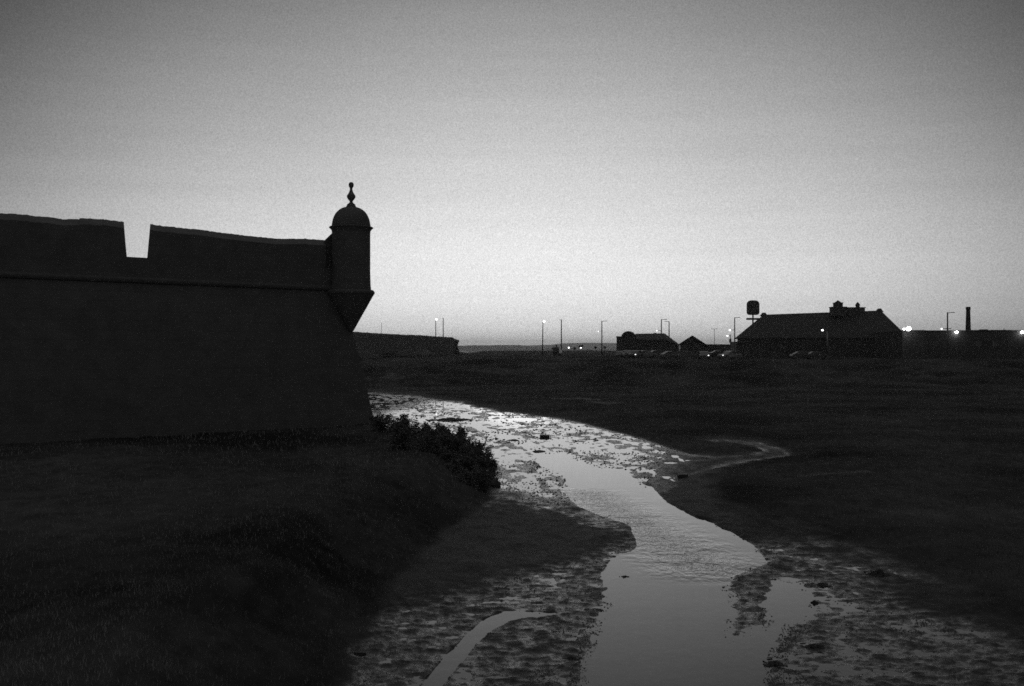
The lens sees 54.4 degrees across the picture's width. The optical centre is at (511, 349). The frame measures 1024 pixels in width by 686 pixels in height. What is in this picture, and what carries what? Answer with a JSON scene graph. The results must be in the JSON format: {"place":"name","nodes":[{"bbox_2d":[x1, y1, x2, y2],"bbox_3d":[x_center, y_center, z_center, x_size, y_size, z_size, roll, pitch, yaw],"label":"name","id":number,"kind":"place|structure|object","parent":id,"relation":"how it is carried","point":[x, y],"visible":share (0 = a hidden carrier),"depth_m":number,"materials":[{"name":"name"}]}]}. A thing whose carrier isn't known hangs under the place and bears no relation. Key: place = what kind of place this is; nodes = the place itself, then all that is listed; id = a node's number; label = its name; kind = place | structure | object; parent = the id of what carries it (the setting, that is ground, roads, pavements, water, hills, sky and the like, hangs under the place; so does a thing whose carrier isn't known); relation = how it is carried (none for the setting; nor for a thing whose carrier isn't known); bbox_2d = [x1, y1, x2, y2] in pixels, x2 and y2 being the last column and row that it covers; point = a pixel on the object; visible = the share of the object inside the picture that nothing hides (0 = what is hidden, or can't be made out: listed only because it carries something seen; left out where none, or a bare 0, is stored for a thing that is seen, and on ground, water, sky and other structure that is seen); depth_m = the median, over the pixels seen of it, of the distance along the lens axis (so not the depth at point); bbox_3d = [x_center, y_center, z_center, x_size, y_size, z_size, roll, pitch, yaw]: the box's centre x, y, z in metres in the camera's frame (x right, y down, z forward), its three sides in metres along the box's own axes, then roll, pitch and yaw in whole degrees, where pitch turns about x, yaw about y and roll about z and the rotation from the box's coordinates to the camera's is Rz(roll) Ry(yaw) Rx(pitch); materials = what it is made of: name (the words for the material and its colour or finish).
{"place":"outdoors","nodes":[
{"label":"outdoors","id":0,"kind":"place"},
{"bbox_2d":[0,350,1023,685],"bbox_3d":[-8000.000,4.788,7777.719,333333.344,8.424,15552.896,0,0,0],"label":"ground","id":1,"kind":"structure","parent":0,"point":[508,554],"depth_m":24.32,"materials":[{"name":"grey soil"}]},
{"bbox_2d":[0,182,374,443],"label":"fort bastion","id":2,"kind":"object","parent":1,"relation":"on","point":[181,331],"visible":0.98,"depth_m":44.29,"materials":[{"name":"stone"}]},
{"bbox_2d":[0,421,484,685],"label":"bank grass","id":3,"kind":"structure","parent":1,"relation":"on","point":[72,614],"depth_m":18.49,"materials":[{"name":"black plant"}]},
{"bbox_2d":[366,411,399,431],"bbox_3d":[-5.793,3.386,44.876,1.557,1.190,1.322,0,0,-35],"label":"shrub","id":4,"kind":"object","parent":1,"relation":"on","point":[378,423],"visible":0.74,"depth_m":44.72,"materials":[{"name":"black plant"}]},
{"bbox_2d":[385,421,418,450],"bbox_3d":[-4.125,3.426,37.183,1.327,1.520,1.747,0,0,-20],"label":"shrub","id":5,"kind":"object","parent":1,"relation":"on","point":[400,435],"visible":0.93,"depth_m":36.90,"materials":[{"name":"black plant"}]},
{"bbox_2d":[383,413,421,435],"bbox_3d":[-4.793,3.441,43.622,1.495,1.242,1.525,0,0,26],"label":"shrub","id":6,"kind":"object","parent":1,"relation":"on","point":[405,420],"visible":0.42,"depth_m":43.48,"materials":[{"name":"black plant"}]},
{"bbox_2d":[353,332,459,357],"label":"fort wall","id":7,"kind":"structure","parent":1,"relation":"on","point":[381,345],"depth_m":220.75,"materials":[{"name":"stone"}]},
{"bbox_2d":[416,422,431,431],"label":"shrub","id":8,"kind":"object","parent":1,"relation":"on","point":[425,425],"visible":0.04,"depth_m":47.97,"materials":[{"name":"black plant"}]},
{"bbox_2d":[415,350,433,355],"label":"parked car","id":9,"kind":"object","parent":1,"relation":"on","point":[422,352],"visible":0.9,"depth_m":225.18,"materials":[{"name":"white paint"}]},
{"bbox_2d":[414,428,444,455],"bbox_3d":[-3.075,3.432,36.583,1.229,1.106,1.447,0,0,-3],"label":"shrub","id":10,"kind":"object","parent":1,"relation":"on","point":[429,435],"visible":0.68,"depth_m":36.52,"materials":[{"name":"black plant"}]},
{"bbox_2d":[413,422,450,437],"bbox_3d":[-3.626,4.208,44.617,1.750,1.900,1.608,0,0,26],"label":"shrub","id":11,"kind":"object","parent":1,"relation":"on","point":[437,427],"visible":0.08,"depth_m":44.42,"materials":[{"name":"black plant"}]},
{"bbox_2d":[421,429,453,445],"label":"shrub","id":12,"kind":"object","parent":1,"relation":"on","point":[444,439],"visible":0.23,"depth_m":38.63,"materials":[{"name":"black plant"}]},
{"bbox_2d":[440,425,453,438],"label":"shrub","id":13,"kind":"object","parent":1,"relation":"on","point":[444,430],"visible":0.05,"depth_m":45.45,"materials":[{"name":"black plant"}]},
{"bbox_2d":[427,417,472,420],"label":"mud hummock","id":14,"kind":"object","parent":1,"relation":"on","point":[450,419],"visible":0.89,"depth_m":69.98,"materials":[{"name":"black soil"}]},
{"bbox_2d":[443,428,458,442],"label":"shrub","id":15,"kind":"object","parent":1,"relation":"on","point":[454,436],"visible":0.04,"depth_m":41.36,"materials":[{"name":"black plant"}]},
{"bbox_2d":[452,426,471,443],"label":"shrub","id":16,"kind":"object","parent":1,"relation":"on","point":[462,432],"visible":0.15,"depth_m":43.70,"materials":[{"name":"black plant"}]},
{"bbox_2d":[453,436,473,456],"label":"shrub","id":17,"kind":"object","parent":1,"relation":"on","point":[466,441],"visible":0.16,"depth_m":39.59,"materials":[{"name":"black plant"}]},
{"bbox_2d":[445,455,482,484],"bbox_3d":[-1.736,4.431,35.282,1.571,1.368,1.194,0,0,9],"label":"shrub","id":18,"kind":"object","parent":1,"relation":"on","point":[469,461],"visible":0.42,"depth_m":35.10,"materials":[{"name":"black plant"}]},
{"bbox_2d":[453,444,480,460],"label":"shrub","id":19,"kind":"object","parent":1,"relation":"on","point":[463,450],"visible":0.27,"depth_m":37.55,"materials":[{"name":"black plant"}]},
{"bbox_2d":[450,464,489,487],"bbox_3d":[-1.554,4.435,34.102,1.358,0.986,1.248,0,0,-27],"label":"shrub","id":20,"kind":"object","parent":1,"relation":"on","point":[467,476],"visible":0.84,"depth_m":34.03,"materials":[{"name":"black plant"}]},
{"bbox_2d":[458,435,486,454],"bbox_3d":[-1.841,4.538,42.250,1.750,1.900,1.608,0,0,-27],"label":"shrub","id":21,"kind":"object","parent":1,"relation":"on","point":[484,445],"visible":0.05,"depth_m":42.38,"materials":[{"name":"black plant"}]},
{"bbox_2d":[465,437,493,455],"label":"shrub","id":22,"kind":"object","parent":1,"relation":"on","point":[479,445],"visible":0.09,"depth_m":40.74,"materials":[{"name":"black plant"}]},
{"bbox_2d":[467,447,493,466],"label":"shrub","id":23,"kind":"object","parent":1,"relation":"on","point":[488,455],"visible":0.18,"depth_m":39.05,"materials":[{"name":"black plant"}]},
{"bbox_2d":[477,478,491,493],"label":"shrub","id":24,"kind":"object","parent":1,"relation":"on","point":[484,487],"visible":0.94,"depth_m":34.11,"materials":[{"name":"black plant"}]},
{"bbox_2d":[475,457,494,479],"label":"shrub","id":25,"kind":"object","parent":1,"relation":"on","point":[482,463],"visible":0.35,"depth_m":37.14,"materials":[{"name":"black plant"}]},
{"bbox_2d":[479,469,494,487],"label":"shrub","id":26,"kind":"object","parent":1,"relation":"on","point":[491,477],"visible":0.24,"depth_m":35.62,"materials":[{"name":"black plant"}]},
{"bbox_2d":[486,458,499,478],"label":"shrub","id":27,"kind":"object","parent":1,"relation":"on","point":[493,463],"visible":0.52,"depth_m":38.51,"materials":[{"name":"black plant"}]},
{"bbox_2d":[490,477,500,486],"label":"shrub","id":28,"kind":"object","parent":1,"relation":"on","point":[495,482],"visible":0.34,"depth_m":36.30,"materials":[{"name":"black plant"}]},
{"bbox_2d":[373,399,677,505],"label":"seaweed litter","id":29,"kind":"object","parent":1,"relation":"on","point":[541,424],"visible":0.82,"depth_m":48.13,"materials":[{"name":"grey plant"}]},
{"bbox_2d":[542,321,544,354],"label":"street lamp","id":30,"kind":"object","parent":1,"relation":"on","point":[542,337],"visible":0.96,"depth_m":261.88,"materials":[{"name":"metal"}]},
{"bbox_2d":[552,347,561,354],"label":"parked van","id":31,"kind":"object","parent":1,"relation":"on","point":[556,350],"visible":0.95,"depth_m":247.72,"materials":[{"name":"paint"}]},
{"bbox_2d":[561,320,561,349],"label":"street lamp","id":32,"kind":"object","parent":1,"relation":"on","point":[561,334],"visible":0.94,"depth_m":255.87,"materials":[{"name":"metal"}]},
{"bbox_2d":[598,321,601,354],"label":"street lamp","id":33,"kind":"object","parent":1,"relation":"on","point":[601,337],"visible":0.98,"depth_m":249.91,"materials":[{"name":"metal"}]},
{"bbox_2d":[616,351,625,357],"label":"parked car","id":34,"kind":"object","parent":1,"relation":"on","point":[618,353],"visible":0.55,"depth_m":198.97,"materials":[{"name":"grey paint"}]},
{"bbox_2d":[621,350,632,357],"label":"parked car","id":35,"kind":"object","parent":1,"relation":"on","point":[624,353],"visible":0.69,"depth_m":194.67,"materials":[{"name":"silver paint"}]},
{"bbox_2d":[628,350,642,357],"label":"parked car","id":36,"kind":"object","parent":1,"relation":"on","point":[634,353],"visible":0.96,"depth_m":191.20,"materials":[{"name":"paint"}]},
{"bbox_2d":[616,331,678,351],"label":"vaulted hall","id":37,"kind":"structure","parent":1,"relation":"on","point":[628,340],"depth_m":236.20,"materials":[{"name":"paint"}]},
{"bbox_2d":[638,350,657,357],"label":"parked car","id":38,"kind":"object","parent":1,"relation":"on","point":[648,353],"visible":0.77,"depth_m":197.25,"materials":[{"name":"white paint"}]},
{"bbox_2d":[649,350,662,356],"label":"parked car","id":39,"kind":"object","parent":1,"relation":"on","point":[658,352],"visible":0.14,"depth_m":200.17,"materials":[{"name":"grey paint"}]},
{"bbox_2d":[656,319,666,350],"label":"street lamp","id":40,"kind":"object","parent":1,"relation":"on","point":[661,332],"visible":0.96,"depth_m":221.88,"materials":[{"name":"metal"}]},
{"bbox_2d":[660,351,681,358],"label":"parked car","id":41,"kind":"object","parent":1,"relation":"on","point":[666,354],"visible":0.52,"depth_m":187.10,"materials":[{"name":"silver paint"}]},
{"bbox_2d":[673,345,689,357],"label":"roadside bush","id":42,"kind":"object","parent":1,"relation":"on","point":[682,349],"visible":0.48,"depth_m":204.94,"materials":[{"name":"black plant"}]},
{"bbox_2d":[677,473,687,477],"bbox_3d":[6.625,4.935,38.644,0.378,0.197,0.305,0,0,0],"label":"rock","id":43,"kind":"object","parent":1,"relation":"on","point":[681,475],"visible":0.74,"depth_m":38.50,"materials":[{"name":"black stone"}]},
{"bbox_2d":[350,514,1022,685],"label":"seaweed litter","id":44,"kind":"object","parent":1,"relation":"on","point":[758,618],"visible":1,"depth_m":17.75,"materials":[{"name":"black plant"}]},
{"bbox_2d":[679,336,706,353],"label":"gabled shed","id":45,"kind":"structure","parent":1,"relation":"on","point":[692,343],"depth_m":246.00,"materials":[{"name":"paint"}]},
{"bbox_2d":[698,351,709,358],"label":"parked car","id":46,"kind":"object","parent":1,"relation":"on","point":[703,354],"visible":1,"depth_m":189.04,"materials":[{"name":"silver paint"}]},
{"bbox_2d":[709,350,723,356],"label":"parked car","id":47,"kind":"object","parent":1,"relation":"on","point":[715,353],"visible":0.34,"depth_m":203.21,"materials":[{"name":"paint"}]},
{"bbox_2d":[705,344,729,352],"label":"store","id":48,"kind":"structure","parent":1,"relation":"on","point":[710,348],"depth_m":252.00,"materials":[{"name":"black"}]},
{"bbox_2d":[717,351,741,358],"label":"parked car","id":49,"kind":"object","parent":1,"relation":"on","point":[728,354],"visible":0.91,"depth_m":175.42,"materials":[{"name":"white paint"}]},
{"bbox_2d":[729,317,739,341],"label":"street lamp","id":50,"kind":"object","parent":1,"relation":"on","point":[734,327],"visible":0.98,"depth_m":203.91,"materials":[{"name":"metal"}]},
{"bbox_2d":[746,300,759,323],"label":"pylon sign","id":51,"kind":"object","parent":1,"relation":"on","point":[753,307],"visible":0.84,"depth_m":261.70,"materials":[{"name":"metal"}]},
{"bbox_2d":[729,342,785,358],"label":"flat annex","id":52,"kind":"object","parent":1,"relation":"on","point":[762,350],"visible":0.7,"depth_m":198.00,"materials":[{"name":"black"}]},
{"bbox_2d":[744,348,749,357],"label":"door","id":53,"kind":"structure","parent":52,"relation":"in","point":[746,350],"depth_m":197.96,"materials":[{"name":"black"}]},
{"bbox_2d":[757,348,762,358],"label":"door","id":54,"kind":"structure","parent":52,"relation":"in","point":[759,350],"depth_m":197.96,"materials":[{"name":"black"}]},
{"bbox_2d":[771,348,776,357],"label":"door","id":55,"kind":"structure","parent":52,"relation":"in","point":[773,350],"depth_m":197.96,"materials":[{"name":"black"}]},
{"bbox_2d":[789,351,813,358],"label":"parked car","id":56,"kind":"object","parent":1,"relation":"on","point":[798,354],"visible":0.75,"depth_m":177.15,"materials":[{"name":"grey paint"}]},
{"bbox_2d":[798,643,824,652],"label":"weed clump","id":57,"kind":"object","parent":1,"relation":"on","point":[814,647],"visible":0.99,"depth_m":16.64,"materials":[{"name":"black plant"}]},
{"bbox_2d":[735,300,899,357],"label":"hipped warehouse","id":58,"kind":"structure","parent":1,"relation":"on","point":[849,329],"depth_m":202.97,"materials":[{"name":"paint"}]},
{"bbox_2d":[805,351,830,359],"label":"parked car","id":59,"kind":"object","parent":1,"relation":"on","point":[814,354],"visible":0.95,"depth_m":176.18,"materials":[{"name":"paint"}]},
{"bbox_2d":[810,582,832,587],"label":"weed clump","id":60,"kind":"object","parent":1,"relation":"on","point":[823,584],"visible":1,"depth_m":21.02,"materials":[{"name":"black plant"}]},
{"bbox_2d":[864,569,889,576],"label":"weed clump","id":61,"kind":"object","parent":1,"relation":"on","point":[879,573],"visible":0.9,"depth_m":21.92,"materials":[{"name":"black plant"}]},
{"bbox_2d":[870,327,1023,358],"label":"long flat building","id":62,"kind":"structure","parent":1,"relation":"on","point":[908,343],"depth_m":182.00,"materials":[{"name":"paint"}]},
{"bbox_2d":[917,341,922,345],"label":"window","id":63,"kind":"structure","parent":62,"relation":"in","point":[919,343],"depth_m":181.97,"materials":[{"name":"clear glass"}]},
{"bbox_2d":[933,341,938,345],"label":"window","id":64,"kind":"structure","parent":62,"relation":"in","point":[935,343],"depth_m":181.97,"materials":[{"name":"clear glass"}]},
{"bbox_2d":[965,307,970,329],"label":"brick chimney","id":65,"kind":"object","parent":62,"relation":"on","point":[968,321],"visible":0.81,"depth_m":202.63,"materials":[{"name":"brick"}]},
{"bbox_2d":[976,341,981,345],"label":"window","id":66,"kind":"structure","parent":62,"relation":"in","point":[978,343],"depth_m":181.97,"materials":[{"name":"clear glass"}]},
{"bbox_2d":[992,341,997,345],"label":"window","id":67,"kind":"structure","parent":62,"relation":"in","point":[994,343],"depth_m":181.97,"materials":[{"name":"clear glass"}]},
{"bbox_2d":[1008,341,1013,345],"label":"window","id":68,"kind":"structure","parent":62,"relation":"in","point":[1010,343],"depth_m":181.97,"materials":[{"name":"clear glass"}]},
{"bbox_2d":[941,312,954,356],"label":"street lamp","id":69,"kind":"object","parent":1,"relation":"on","point":[947,328],"visible":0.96,"depth_m":167.89,"materials":[{"name":"metal"}]},
{"bbox_2d":[0,0,1023,345],"label":"sky","id":70,"kind":"structure","parent":0,"point":[513,166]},
{"bbox_2d":[458,345,679,350],"bbox_3d":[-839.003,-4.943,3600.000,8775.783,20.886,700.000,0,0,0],"label":"hills","id":71,"kind":"structure","parent":0,"point":[495,348],"depth_m":3343.58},
{"bbox_2d":[524,343,729,348],"bbox_3d":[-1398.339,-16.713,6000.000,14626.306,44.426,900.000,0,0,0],"label":"distant hills","id":72,"kind":"structure","parent":0,"point":[589,345],"depth_m":5723.19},
{"bbox_2d":[332,349,1023,622],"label":"saltmarsh grass","id":73,"kind":"structure","parent":0,"point":[742,431],"depth_m":45.42,"materials":[{"name":"black plant"}]},
{"bbox_2d":[353,351,1023,685],"bbox_3d":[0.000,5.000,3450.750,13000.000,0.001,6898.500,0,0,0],"label":"water","id":74,"kind":"structure","parent":0,"point":[667,615],"depth_m":20.20,"materials":[{"name":"black liquid"}]},
{"bbox_2d":[562,656,580,661],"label":"weed clump","id":75,"kind":"object","parent":74,"relation":"on","point":[572,658],"visible":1,"depth_m":16.02,"materials":[{"name":"black plant"}]},
{"bbox_2d":[763,657,787,669],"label":"weed clump","id":76,"kind":"object","parent":74,"relation":"on","point":[773,663],"visible":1,"depth_m":15.74,"materials":[{"name":"black plant"}]}
]}

